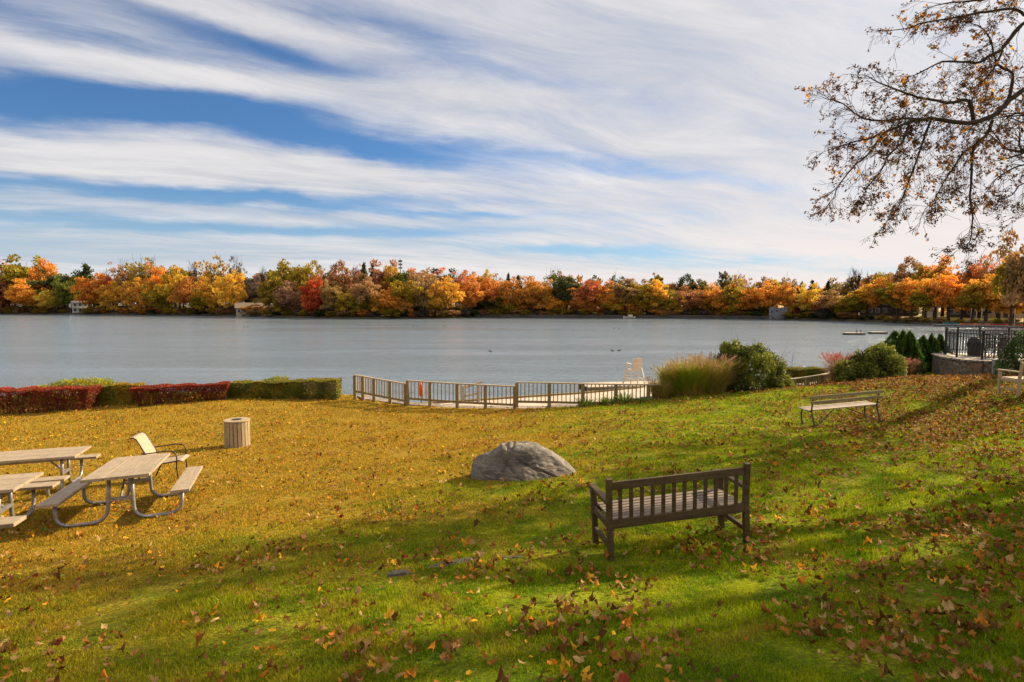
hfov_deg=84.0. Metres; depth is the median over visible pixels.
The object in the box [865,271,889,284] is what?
autumn tree
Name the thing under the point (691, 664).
fallen leaf
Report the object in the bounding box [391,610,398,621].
fallen leaf
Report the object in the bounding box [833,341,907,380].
rhododendron
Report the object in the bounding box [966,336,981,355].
covered grill
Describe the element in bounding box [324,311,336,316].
shoreline shrub
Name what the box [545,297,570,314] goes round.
autumn tree
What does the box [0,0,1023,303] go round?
sky
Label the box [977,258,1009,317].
autumn tree
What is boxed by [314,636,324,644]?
fallen leaf
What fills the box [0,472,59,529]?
picnic table
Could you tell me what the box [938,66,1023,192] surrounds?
branch
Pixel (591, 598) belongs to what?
fallen leaf
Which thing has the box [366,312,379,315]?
shoreline shrub
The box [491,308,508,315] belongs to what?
shoreline shrub
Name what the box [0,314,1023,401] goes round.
water
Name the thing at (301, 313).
shoreline shrub
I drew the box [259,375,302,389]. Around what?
bush
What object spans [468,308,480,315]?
shoreline shrub
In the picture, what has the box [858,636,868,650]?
fallen leaf
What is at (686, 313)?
shoreline shrub
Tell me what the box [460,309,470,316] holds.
shoreline shrub
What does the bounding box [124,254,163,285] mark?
autumn tree
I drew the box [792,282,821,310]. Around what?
autumn tree
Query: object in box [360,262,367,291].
evergreen tree
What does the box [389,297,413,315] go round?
autumn tree
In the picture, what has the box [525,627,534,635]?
fallen leaf
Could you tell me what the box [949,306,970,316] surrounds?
house
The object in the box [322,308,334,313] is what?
shoreline shrub
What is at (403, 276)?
autumn tree
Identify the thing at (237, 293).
autumn tree
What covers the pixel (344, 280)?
autumn tree
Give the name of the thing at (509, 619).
fallen leaf
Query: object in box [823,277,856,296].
autumn tree
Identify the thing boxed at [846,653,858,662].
fallen leaf
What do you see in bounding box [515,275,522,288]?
evergreen tree
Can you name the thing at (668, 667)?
fallen leaf
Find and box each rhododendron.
[708,331,778,390]
[717,339,800,392]
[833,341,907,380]
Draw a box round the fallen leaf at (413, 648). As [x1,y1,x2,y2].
[408,645,420,651]
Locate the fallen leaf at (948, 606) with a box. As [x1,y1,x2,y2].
[941,600,954,611]
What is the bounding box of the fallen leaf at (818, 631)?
[814,626,826,637]
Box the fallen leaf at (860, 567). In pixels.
[856,558,867,570]
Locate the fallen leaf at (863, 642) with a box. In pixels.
[858,639,865,649]
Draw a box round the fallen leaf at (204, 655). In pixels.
[198,651,207,659]
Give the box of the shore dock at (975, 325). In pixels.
[932,324,1022,327]
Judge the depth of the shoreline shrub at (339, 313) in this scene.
204.71 m
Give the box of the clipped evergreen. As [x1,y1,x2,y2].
[978,321,1023,374]
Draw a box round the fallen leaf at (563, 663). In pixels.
[559,653,570,675]
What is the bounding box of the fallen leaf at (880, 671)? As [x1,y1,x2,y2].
[878,666,887,677]
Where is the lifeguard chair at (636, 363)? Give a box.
[622,358,645,386]
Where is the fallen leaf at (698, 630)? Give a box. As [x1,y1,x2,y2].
[694,626,704,634]
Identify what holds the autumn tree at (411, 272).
on the shore
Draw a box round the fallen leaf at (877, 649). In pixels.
[867,646,880,652]
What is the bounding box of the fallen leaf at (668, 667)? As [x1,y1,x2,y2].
[665,664,671,673]
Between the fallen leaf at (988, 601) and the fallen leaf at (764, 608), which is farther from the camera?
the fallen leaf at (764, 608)
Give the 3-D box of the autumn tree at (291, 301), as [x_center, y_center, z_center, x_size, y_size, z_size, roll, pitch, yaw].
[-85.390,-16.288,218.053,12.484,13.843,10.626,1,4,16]
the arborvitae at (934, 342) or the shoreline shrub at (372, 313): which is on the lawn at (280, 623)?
the arborvitae at (934, 342)
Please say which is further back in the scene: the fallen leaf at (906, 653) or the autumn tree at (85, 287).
the autumn tree at (85, 287)
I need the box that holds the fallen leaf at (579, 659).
[572,656,585,662]
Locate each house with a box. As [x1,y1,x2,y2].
[71,300,87,312]
[235,302,267,315]
[860,300,918,315]
[924,307,938,316]
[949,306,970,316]
[971,308,984,317]
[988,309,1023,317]
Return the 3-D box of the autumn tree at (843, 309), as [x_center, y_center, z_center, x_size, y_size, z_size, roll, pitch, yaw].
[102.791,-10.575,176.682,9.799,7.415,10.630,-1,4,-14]
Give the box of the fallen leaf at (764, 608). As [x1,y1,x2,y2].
[761,601,770,612]
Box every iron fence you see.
[944,327,1022,359]
[948,327,1023,350]
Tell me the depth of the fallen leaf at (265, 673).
3.61 m
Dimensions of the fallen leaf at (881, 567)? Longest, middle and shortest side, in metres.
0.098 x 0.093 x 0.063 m
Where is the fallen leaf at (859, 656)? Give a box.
[855,654,863,663]
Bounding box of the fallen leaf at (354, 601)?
[350,598,358,605]
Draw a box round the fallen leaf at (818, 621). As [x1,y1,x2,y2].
[811,617,822,628]
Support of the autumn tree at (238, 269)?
on the shore
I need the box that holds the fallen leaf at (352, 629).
[347,622,357,633]
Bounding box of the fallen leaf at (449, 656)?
[445,653,453,659]
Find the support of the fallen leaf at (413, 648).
on the lawn at (280, 623)
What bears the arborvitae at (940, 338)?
on the lawn at (280, 623)
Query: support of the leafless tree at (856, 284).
on the shore
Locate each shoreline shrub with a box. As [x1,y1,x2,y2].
[1,306,15,312]
[12,306,27,312]
[39,306,53,312]
[50,308,61,312]
[57,305,71,309]
[81,306,94,312]
[93,307,101,312]
[101,308,111,312]
[115,306,132,313]
[134,306,148,312]
[146,309,159,312]
[159,306,175,314]
[173,309,183,313]
[183,307,194,313]
[193,309,202,313]
[205,308,216,312]
[214,307,231,313]
[240,305,255,310]
[246,307,263,314]
[247,304,265,310]
[259,308,272,316]
[268,308,281,314]
[280,311,292,315]
[290,303,309,312]
[290,310,303,315]
[295,310,307,315]
[302,299,323,313]
[312,308,326,315]
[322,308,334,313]
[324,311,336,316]
[336,310,345,316]
[347,309,361,315]
[355,309,370,316]
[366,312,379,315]
[376,309,393,316]
[385,307,406,316]
[399,309,411,316]
[406,311,416,316]
[410,306,423,311]
[414,308,430,316]
[422,306,440,315]
[429,308,445,316]
[440,310,453,316]
[441,305,464,311]
[444,310,460,316]
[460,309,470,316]
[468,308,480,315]
[474,307,490,314]
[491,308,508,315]
[510,308,521,314]
[518,309,532,315]
[535,310,548,314]
[546,309,558,314]
[553,307,574,314]
[577,309,595,314]
[601,310,614,314]
[626,309,638,315]
[647,306,669,314]
[679,310,690,314]
[694,309,709,314]
[704,309,716,314]
[719,308,738,315]
[729,310,743,314]
[740,311,751,315]
[746,307,768,315]
[782,310,795,317]
[803,311,811,316]
[812,308,834,318]
[828,311,839,318]
[835,312,858,317]
[875,314,886,319]
[889,316,900,321]
[899,317,910,321]
[906,316,920,321]
[920,318,931,322]
[935,317,945,322]
[953,319,965,323]
[968,319,979,322]
[993,319,1003,322]
[1004,317,1020,322]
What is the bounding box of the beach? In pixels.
[439,387,650,405]
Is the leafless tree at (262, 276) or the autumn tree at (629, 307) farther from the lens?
the leafless tree at (262, 276)
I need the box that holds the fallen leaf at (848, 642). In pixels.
[846,639,857,644]
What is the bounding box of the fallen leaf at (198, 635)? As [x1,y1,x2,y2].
[194,629,205,646]
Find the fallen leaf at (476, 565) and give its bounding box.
[473,561,480,569]
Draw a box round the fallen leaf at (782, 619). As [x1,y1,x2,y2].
[774,613,786,623]
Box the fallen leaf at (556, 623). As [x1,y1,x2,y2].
[553,615,559,629]
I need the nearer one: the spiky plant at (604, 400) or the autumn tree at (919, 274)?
the spiky plant at (604, 400)
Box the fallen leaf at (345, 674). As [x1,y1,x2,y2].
[343,670,348,678]
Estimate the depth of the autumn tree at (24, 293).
285.10 m
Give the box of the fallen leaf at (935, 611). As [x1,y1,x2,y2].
[925,607,938,614]
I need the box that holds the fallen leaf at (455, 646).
[452,642,462,650]
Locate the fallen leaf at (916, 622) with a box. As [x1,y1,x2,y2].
[909,619,919,628]
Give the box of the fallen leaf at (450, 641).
[447,636,453,643]
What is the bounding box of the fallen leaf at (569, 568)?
[564,565,571,575]
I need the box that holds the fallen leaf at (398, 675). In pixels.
[395,672,405,679]
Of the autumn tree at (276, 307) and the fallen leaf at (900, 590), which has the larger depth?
the autumn tree at (276, 307)
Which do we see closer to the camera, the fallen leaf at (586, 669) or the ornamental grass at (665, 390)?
the fallen leaf at (586, 669)
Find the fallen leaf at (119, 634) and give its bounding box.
[115,630,123,638]
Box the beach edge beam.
[419,385,646,402]
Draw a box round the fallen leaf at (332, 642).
[328,639,338,644]
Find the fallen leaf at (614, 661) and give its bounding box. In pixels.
[608,652,616,663]
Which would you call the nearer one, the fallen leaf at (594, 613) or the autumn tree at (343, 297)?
the fallen leaf at (594, 613)
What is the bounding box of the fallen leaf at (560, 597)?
[554,593,565,600]
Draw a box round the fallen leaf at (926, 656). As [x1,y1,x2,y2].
[921,650,931,661]
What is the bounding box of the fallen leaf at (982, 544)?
[978,539,987,548]
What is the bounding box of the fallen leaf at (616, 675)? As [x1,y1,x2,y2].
[612,669,623,678]
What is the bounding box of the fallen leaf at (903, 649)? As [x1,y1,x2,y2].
[898,647,912,654]
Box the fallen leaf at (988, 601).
[977,594,995,602]
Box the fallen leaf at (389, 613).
[383,607,393,618]
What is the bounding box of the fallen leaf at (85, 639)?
[81,634,90,643]
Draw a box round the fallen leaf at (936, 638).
[934,634,945,643]
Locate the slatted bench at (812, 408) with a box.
[798,390,883,425]
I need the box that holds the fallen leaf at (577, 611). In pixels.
[572,605,580,615]
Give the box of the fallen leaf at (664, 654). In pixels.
[662,651,669,656]
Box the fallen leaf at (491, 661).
[487,658,496,664]
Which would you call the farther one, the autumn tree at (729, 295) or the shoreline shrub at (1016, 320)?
the autumn tree at (729, 295)
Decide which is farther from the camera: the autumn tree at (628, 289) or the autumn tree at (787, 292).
the autumn tree at (628, 289)
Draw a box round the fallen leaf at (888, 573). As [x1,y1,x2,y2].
[881,571,891,581]
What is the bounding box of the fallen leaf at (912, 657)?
[907,651,921,663]
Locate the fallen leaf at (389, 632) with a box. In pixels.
[386,627,394,635]
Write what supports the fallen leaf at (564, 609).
on the lawn at (280, 623)
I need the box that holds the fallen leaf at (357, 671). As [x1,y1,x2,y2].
[353,668,362,673]
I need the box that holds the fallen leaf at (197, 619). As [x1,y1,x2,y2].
[195,616,203,623]
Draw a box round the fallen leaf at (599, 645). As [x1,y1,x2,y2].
[595,639,603,651]
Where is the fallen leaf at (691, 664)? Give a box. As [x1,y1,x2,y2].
[687,658,694,672]
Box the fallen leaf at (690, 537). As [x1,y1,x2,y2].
[687,532,696,542]
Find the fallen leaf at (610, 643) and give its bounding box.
[606,639,612,648]
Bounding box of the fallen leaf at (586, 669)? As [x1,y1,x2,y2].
[582,665,589,671]
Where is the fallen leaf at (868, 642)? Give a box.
[863,638,873,646]
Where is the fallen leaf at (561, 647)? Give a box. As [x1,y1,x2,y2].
[557,638,568,655]
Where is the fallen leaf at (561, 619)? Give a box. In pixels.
[558,612,565,622]
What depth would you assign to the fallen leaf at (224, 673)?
3.55 m
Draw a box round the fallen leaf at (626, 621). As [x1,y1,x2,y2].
[622,615,631,628]
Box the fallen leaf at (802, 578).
[797,575,807,585]
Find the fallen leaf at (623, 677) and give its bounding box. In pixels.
[618,672,629,681]
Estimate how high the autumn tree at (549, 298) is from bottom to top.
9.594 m
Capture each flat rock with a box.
[387,569,410,576]
[428,558,477,567]
[502,555,521,558]
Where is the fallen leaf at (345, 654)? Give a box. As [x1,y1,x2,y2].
[342,650,348,659]
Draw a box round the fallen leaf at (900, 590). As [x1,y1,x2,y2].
[895,586,905,593]
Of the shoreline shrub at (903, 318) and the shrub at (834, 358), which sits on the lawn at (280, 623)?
the shrub at (834, 358)
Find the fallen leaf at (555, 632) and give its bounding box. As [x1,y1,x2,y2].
[551,626,557,636]
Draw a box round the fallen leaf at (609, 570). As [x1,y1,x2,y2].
[606,563,611,573]
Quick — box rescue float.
[419,379,423,402]
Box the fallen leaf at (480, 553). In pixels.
[476,547,483,558]
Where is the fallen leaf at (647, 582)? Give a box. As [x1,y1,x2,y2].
[645,577,650,585]
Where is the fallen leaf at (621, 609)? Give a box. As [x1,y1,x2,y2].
[616,607,627,611]
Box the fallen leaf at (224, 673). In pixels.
[222,668,228,680]
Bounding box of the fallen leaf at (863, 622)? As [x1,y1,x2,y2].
[856,616,868,626]
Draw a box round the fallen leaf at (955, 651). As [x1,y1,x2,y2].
[943,645,958,654]
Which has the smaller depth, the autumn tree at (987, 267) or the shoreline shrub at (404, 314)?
the autumn tree at (987, 267)
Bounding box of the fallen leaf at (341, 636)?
[335,631,345,641]
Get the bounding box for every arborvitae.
[883,330,898,352]
[885,330,919,374]
[897,330,928,374]
[917,334,934,371]
[923,332,941,368]
[936,333,948,352]
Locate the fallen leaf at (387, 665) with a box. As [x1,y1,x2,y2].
[381,660,393,673]
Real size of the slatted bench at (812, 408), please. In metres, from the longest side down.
2.001 x 0.884 x 0.669 m
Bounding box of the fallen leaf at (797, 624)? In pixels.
[793,620,801,627]
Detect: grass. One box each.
[643,375,674,398]
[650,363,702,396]
[660,355,723,396]
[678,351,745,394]
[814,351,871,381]
[885,357,923,374]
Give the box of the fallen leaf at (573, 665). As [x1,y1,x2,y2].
[570,660,576,668]
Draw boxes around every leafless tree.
[187,260,197,284]
[259,267,266,283]
[842,267,861,311]
[862,273,869,285]
[966,257,980,278]
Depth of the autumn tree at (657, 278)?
228.94 m
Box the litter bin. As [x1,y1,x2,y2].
[223,417,249,447]
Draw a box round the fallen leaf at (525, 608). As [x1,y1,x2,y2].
[520,604,530,615]
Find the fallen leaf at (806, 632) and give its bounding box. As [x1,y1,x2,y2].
[801,629,813,636]
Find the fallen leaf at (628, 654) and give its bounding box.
[624,649,632,663]
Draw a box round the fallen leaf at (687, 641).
[685,635,690,647]
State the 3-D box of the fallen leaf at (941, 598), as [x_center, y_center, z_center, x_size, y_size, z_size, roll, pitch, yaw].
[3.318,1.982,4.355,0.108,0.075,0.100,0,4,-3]
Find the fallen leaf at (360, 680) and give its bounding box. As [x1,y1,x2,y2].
[355,672,365,681]
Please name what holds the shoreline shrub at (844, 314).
on the shore
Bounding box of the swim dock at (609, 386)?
[579,381,660,390]
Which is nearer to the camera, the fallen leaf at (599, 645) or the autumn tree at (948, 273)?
the fallen leaf at (599, 645)
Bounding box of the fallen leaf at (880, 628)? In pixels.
[874,625,885,631]
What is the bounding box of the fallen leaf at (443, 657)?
[439,651,448,661]
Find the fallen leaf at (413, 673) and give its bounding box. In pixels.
[406,663,416,676]
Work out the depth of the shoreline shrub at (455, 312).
203.52 m
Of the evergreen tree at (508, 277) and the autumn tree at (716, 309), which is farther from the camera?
the evergreen tree at (508, 277)
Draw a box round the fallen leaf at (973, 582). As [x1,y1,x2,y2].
[968,579,976,588]
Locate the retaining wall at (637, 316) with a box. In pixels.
[474,314,768,318]
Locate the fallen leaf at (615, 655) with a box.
[610,650,622,660]
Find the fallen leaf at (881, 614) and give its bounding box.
[876,608,889,625]
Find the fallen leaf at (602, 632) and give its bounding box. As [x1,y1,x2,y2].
[597,625,606,637]
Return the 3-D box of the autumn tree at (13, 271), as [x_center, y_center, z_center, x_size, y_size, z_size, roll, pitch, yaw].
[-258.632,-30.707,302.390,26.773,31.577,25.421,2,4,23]
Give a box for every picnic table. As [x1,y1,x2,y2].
[0,446,100,496]
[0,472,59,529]
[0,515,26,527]
[35,453,202,527]
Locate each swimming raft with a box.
[841,330,864,334]
[866,331,887,333]
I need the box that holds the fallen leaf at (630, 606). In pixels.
[623,604,634,609]
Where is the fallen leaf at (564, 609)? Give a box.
[559,603,567,613]
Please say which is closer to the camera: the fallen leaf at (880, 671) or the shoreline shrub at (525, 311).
the fallen leaf at (880, 671)
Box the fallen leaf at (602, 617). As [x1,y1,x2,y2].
[596,614,605,619]
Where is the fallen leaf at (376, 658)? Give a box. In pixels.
[369,652,381,661]
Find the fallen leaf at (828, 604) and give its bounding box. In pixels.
[823,601,832,609]
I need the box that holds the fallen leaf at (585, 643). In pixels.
[582,641,591,645]
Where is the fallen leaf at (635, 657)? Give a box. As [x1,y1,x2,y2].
[630,651,643,664]
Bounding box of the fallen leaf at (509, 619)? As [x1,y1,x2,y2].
[507,612,511,623]
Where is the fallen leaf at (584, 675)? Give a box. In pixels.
[580,671,593,680]
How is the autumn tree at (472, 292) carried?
on the shore
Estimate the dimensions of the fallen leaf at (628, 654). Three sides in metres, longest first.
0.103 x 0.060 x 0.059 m
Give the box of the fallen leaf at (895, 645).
[890,641,898,648]
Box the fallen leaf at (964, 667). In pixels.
[956,663,969,670]
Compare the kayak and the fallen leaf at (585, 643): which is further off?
the kayak
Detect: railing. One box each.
[353,375,405,405]
[406,380,515,408]
[515,382,661,407]
[791,372,830,385]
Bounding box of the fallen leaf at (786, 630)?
[777,625,789,634]
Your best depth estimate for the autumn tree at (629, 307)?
209.70 m
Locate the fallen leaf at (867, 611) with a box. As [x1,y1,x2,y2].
[861,606,872,614]
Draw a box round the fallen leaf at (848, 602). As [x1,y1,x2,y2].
[844,600,853,604]
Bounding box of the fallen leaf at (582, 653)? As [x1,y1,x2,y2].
[575,649,587,655]
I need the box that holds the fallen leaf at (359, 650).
[356,643,362,652]
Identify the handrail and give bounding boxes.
[462,381,482,401]
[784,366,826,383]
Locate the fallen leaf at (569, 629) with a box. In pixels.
[565,622,573,638]
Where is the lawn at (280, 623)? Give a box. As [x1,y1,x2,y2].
[0,367,1023,681]
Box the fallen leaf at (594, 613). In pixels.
[590,610,600,619]
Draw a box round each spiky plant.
[571,395,597,406]
[597,394,618,405]
[612,391,635,403]
[626,395,654,402]
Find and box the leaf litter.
[0,372,1023,681]
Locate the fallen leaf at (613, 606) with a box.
[610,603,619,609]
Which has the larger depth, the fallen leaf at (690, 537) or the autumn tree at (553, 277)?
the autumn tree at (553, 277)
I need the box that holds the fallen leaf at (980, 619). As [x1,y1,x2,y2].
[974,611,987,624]
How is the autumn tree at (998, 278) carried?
on the shore
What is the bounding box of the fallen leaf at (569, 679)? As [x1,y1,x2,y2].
[566,673,573,681]
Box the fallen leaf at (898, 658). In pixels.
[889,654,901,662]
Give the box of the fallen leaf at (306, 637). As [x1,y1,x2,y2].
[302,634,309,640]
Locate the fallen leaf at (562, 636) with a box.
[559,634,568,639]
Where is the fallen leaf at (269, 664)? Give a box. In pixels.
[266,656,279,674]
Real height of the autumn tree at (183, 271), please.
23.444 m
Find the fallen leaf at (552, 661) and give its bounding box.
[547,658,556,664]
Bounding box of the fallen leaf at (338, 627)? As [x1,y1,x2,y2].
[335,624,343,631]
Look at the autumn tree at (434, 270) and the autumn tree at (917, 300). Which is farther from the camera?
the autumn tree at (434, 270)
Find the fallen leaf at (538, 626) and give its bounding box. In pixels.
[533,620,545,630]
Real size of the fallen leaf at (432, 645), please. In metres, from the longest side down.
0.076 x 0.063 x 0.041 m
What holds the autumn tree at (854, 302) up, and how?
on the shore
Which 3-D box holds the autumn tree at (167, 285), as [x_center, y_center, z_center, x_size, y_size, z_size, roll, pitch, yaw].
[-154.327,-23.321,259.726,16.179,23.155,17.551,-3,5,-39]
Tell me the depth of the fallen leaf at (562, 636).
4.10 m
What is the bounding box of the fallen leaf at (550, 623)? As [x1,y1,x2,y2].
[545,618,556,627]
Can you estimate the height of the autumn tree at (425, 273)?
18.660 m
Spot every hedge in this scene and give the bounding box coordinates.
[0,384,102,413]
[80,382,145,405]
[128,381,230,405]
[226,377,341,399]
[799,310,823,318]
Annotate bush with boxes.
[21,377,148,405]
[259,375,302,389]
[760,375,795,387]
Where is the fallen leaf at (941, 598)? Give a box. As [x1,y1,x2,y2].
[934,592,954,604]
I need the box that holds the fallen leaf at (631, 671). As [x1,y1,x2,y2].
[628,665,636,675]
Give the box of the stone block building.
[769,307,787,318]
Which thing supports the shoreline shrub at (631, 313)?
on the shore
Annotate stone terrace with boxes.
[931,352,1023,375]
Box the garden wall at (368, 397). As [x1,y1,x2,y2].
[357,382,816,408]
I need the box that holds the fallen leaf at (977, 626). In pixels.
[974,624,988,630]
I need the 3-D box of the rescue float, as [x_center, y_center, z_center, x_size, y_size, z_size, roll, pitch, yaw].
[-3.807,2.371,23.806,0.217,1.560,0.217,0,4,0]
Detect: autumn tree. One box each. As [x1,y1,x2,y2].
[0,254,53,295]
[0,278,16,312]
[4,278,47,309]
[23,258,57,290]
[23,270,69,292]
[33,289,64,308]
[50,274,82,312]
[51,269,80,310]
[69,271,112,307]
[94,281,125,312]
[96,275,112,308]
[107,258,136,305]
[116,265,146,291]
[117,277,153,309]
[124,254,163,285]
[137,291,167,310]
[138,281,180,311]
[143,261,167,290]
[153,264,189,309]
[165,266,193,308]
[166,275,204,313]
[188,291,220,310]
[190,275,227,313]
[193,252,229,294]
[212,268,248,313]
[227,254,247,284]
[235,273,264,302]
[245,286,260,302]
[252,279,281,314]
[263,294,288,314]
[265,259,295,300]
[272,280,301,312]
[284,260,324,303]
[298,274,323,315]
[314,270,328,301]
[318,279,343,310]
[322,259,352,293]
[325,287,355,311]
[343,297,371,309]
[347,269,376,288]
[349,263,360,291]
[349,276,381,315]
[364,289,389,315]
[367,259,397,293]
[378,286,412,315]
[380,265,400,292]
[386,278,426,310]
[389,270,408,287]
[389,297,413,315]
[401,273,439,307]
[405,270,431,283]
[407,266,451,280]
[415,267,438,282]
[420,295,445,309]
[425,275,465,316]
[429,267,456,305]
[448,271,467,306]
[455,275,484,315]
[456,269,476,300]
[471,271,490,285]
[472,297,496,310]
[476,276,500,306]
[480,269,494,285]
[485,293,504,310]
[492,273,504,285]
[494,276,522,313]
[501,297,521,311]
[513,275,546,309]
[532,279,558,311]
[542,293,558,308]
[543,267,557,286]
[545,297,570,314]
[549,275,582,309]
[557,271,576,291]
[569,288,597,312]
[572,279,606,314]
[574,274,583,303]
[584,275,602,291]
[585,301,598,309]
[594,279,623,310]
[597,294,622,314]
[603,278,640,314]
[609,268,624,288]
[617,298,645,311]
[627,280,659,313]
[632,278,646,297]
[647,279,669,308]
[649,272,663,286]
[652,287,684,309]
[662,282,678,295]
[663,296,684,311]
[669,285,707,311]
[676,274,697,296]
[691,278,708,294]
[697,292,713,309]
[701,283,740,311]
[703,280,720,290]
[703,302,727,313]
[717,271,731,289]
[719,279,755,309]
[720,274,738,294]
[731,272,747,293]
[735,288,766,310]
[744,296,772,310]
[745,277,763,289]
[751,280,781,309]
[756,276,772,291]
[769,277,781,287]
[776,282,801,311]
[778,272,798,287]
[785,299,797,312]
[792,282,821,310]
[792,298,807,313]
[804,296,822,310]
[812,285,831,296]
[813,290,844,313]
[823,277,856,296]
[824,295,855,312]
[840,291,871,315]
[847,283,876,316]
[854,272,892,289]
[862,276,896,315]
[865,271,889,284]
[872,282,914,315]
[885,277,931,315]
[890,256,927,315]
[905,287,942,317]
[908,265,930,315]
[911,264,944,281]
[914,273,948,319]
[916,255,963,315]
[928,275,967,320]
[941,289,975,319]
[953,282,990,319]
[956,264,990,310]
[964,273,1007,321]
[970,254,999,280]
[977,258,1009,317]
[984,295,1017,318]
[988,230,1023,326]
[990,252,1023,325]
[993,303,1023,318]
[1013,301,1023,308]
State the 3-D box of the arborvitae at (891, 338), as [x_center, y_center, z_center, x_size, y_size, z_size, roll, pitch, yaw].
[17.495,0.569,26.008,1.491,2.162,1.344,0,4,0]
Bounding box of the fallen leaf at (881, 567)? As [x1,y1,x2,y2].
[875,564,884,570]
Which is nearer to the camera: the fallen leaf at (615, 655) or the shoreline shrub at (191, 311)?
the fallen leaf at (615, 655)
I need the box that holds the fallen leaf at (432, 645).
[427,641,434,650]
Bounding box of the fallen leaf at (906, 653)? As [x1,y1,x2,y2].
[901,650,915,657]
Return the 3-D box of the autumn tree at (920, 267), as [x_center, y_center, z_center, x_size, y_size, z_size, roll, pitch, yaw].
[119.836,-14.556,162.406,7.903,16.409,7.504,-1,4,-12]
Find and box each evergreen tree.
[76,262,99,305]
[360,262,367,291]
[368,262,376,303]
[505,272,512,289]
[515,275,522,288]
[806,280,816,291]
[823,280,832,294]
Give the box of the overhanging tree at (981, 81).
[794,0,1023,276]
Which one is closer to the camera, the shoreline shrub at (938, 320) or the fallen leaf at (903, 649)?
the fallen leaf at (903, 649)
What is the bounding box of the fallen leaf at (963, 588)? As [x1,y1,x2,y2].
[955,586,968,590]
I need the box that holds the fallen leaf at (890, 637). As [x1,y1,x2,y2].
[885,635,894,639]
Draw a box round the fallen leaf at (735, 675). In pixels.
[726,671,739,680]
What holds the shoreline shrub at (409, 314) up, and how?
on the shore
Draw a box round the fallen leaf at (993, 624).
[988,621,1004,629]
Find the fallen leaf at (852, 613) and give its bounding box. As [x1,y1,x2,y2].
[849,609,862,618]
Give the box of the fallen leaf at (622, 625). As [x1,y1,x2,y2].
[618,623,627,629]
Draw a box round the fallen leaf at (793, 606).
[790,602,800,608]
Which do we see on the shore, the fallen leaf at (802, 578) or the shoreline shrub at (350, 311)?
the shoreline shrub at (350, 311)
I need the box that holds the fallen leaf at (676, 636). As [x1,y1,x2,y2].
[673,633,681,641]
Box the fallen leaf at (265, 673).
[259,668,268,677]
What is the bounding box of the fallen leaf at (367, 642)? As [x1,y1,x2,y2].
[363,635,373,649]
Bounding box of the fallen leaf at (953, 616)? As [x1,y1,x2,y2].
[948,610,959,620]
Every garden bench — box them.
[588,462,750,561]
[996,362,1023,397]
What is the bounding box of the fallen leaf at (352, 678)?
[349,673,361,681]
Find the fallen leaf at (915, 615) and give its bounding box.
[911,611,921,619]
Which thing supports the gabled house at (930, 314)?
on the shore
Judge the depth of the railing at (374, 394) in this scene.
24.40 m
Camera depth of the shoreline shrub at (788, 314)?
187.34 m
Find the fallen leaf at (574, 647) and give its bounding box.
[570,640,578,650]
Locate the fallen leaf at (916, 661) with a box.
[908,657,923,662]
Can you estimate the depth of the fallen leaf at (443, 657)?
3.81 m
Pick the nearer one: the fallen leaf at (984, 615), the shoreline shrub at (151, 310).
the fallen leaf at (984, 615)
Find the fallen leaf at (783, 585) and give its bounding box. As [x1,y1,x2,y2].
[780,583,787,590]
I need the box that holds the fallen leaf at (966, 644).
[964,639,969,647]
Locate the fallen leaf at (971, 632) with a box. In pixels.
[963,628,976,636]
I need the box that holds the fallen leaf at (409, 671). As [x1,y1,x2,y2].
[404,668,410,677]
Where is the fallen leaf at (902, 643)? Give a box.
[897,639,904,648]
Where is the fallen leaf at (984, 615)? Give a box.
[976,611,986,618]
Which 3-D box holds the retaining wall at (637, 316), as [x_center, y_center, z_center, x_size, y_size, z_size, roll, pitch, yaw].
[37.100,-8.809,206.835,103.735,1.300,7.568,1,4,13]
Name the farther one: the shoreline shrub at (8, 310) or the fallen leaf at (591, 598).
the shoreline shrub at (8, 310)
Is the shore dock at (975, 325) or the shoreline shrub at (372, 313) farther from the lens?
the shoreline shrub at (372, 313)
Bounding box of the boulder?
[470,441,576,481]
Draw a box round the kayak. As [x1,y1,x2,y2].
[959,322,973,324]
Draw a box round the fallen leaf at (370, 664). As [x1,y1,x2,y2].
[366,660,375,667]
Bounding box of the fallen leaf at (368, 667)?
[363,662,372,670]
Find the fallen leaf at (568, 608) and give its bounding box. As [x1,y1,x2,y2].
[563,600,572,615]
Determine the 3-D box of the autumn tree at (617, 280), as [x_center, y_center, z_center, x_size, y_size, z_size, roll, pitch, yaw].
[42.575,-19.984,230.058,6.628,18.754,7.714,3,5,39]
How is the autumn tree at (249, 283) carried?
on the shore
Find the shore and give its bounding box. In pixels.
[0,304,1023,326]
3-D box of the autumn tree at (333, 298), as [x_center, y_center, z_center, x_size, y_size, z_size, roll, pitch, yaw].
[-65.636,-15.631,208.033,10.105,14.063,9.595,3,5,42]
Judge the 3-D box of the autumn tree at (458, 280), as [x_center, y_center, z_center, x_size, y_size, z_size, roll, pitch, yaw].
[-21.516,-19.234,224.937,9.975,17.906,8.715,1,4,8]
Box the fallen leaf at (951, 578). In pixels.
[945,573,956,580]
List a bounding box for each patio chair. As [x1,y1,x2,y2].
[129,432,189,481]
[980,334,997,355]
[985,336,1007,358]
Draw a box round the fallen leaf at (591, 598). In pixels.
[589,592,595,601]
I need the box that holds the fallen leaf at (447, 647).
[443,642,452,652]
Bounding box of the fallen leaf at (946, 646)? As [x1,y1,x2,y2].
[939,643,951,649]

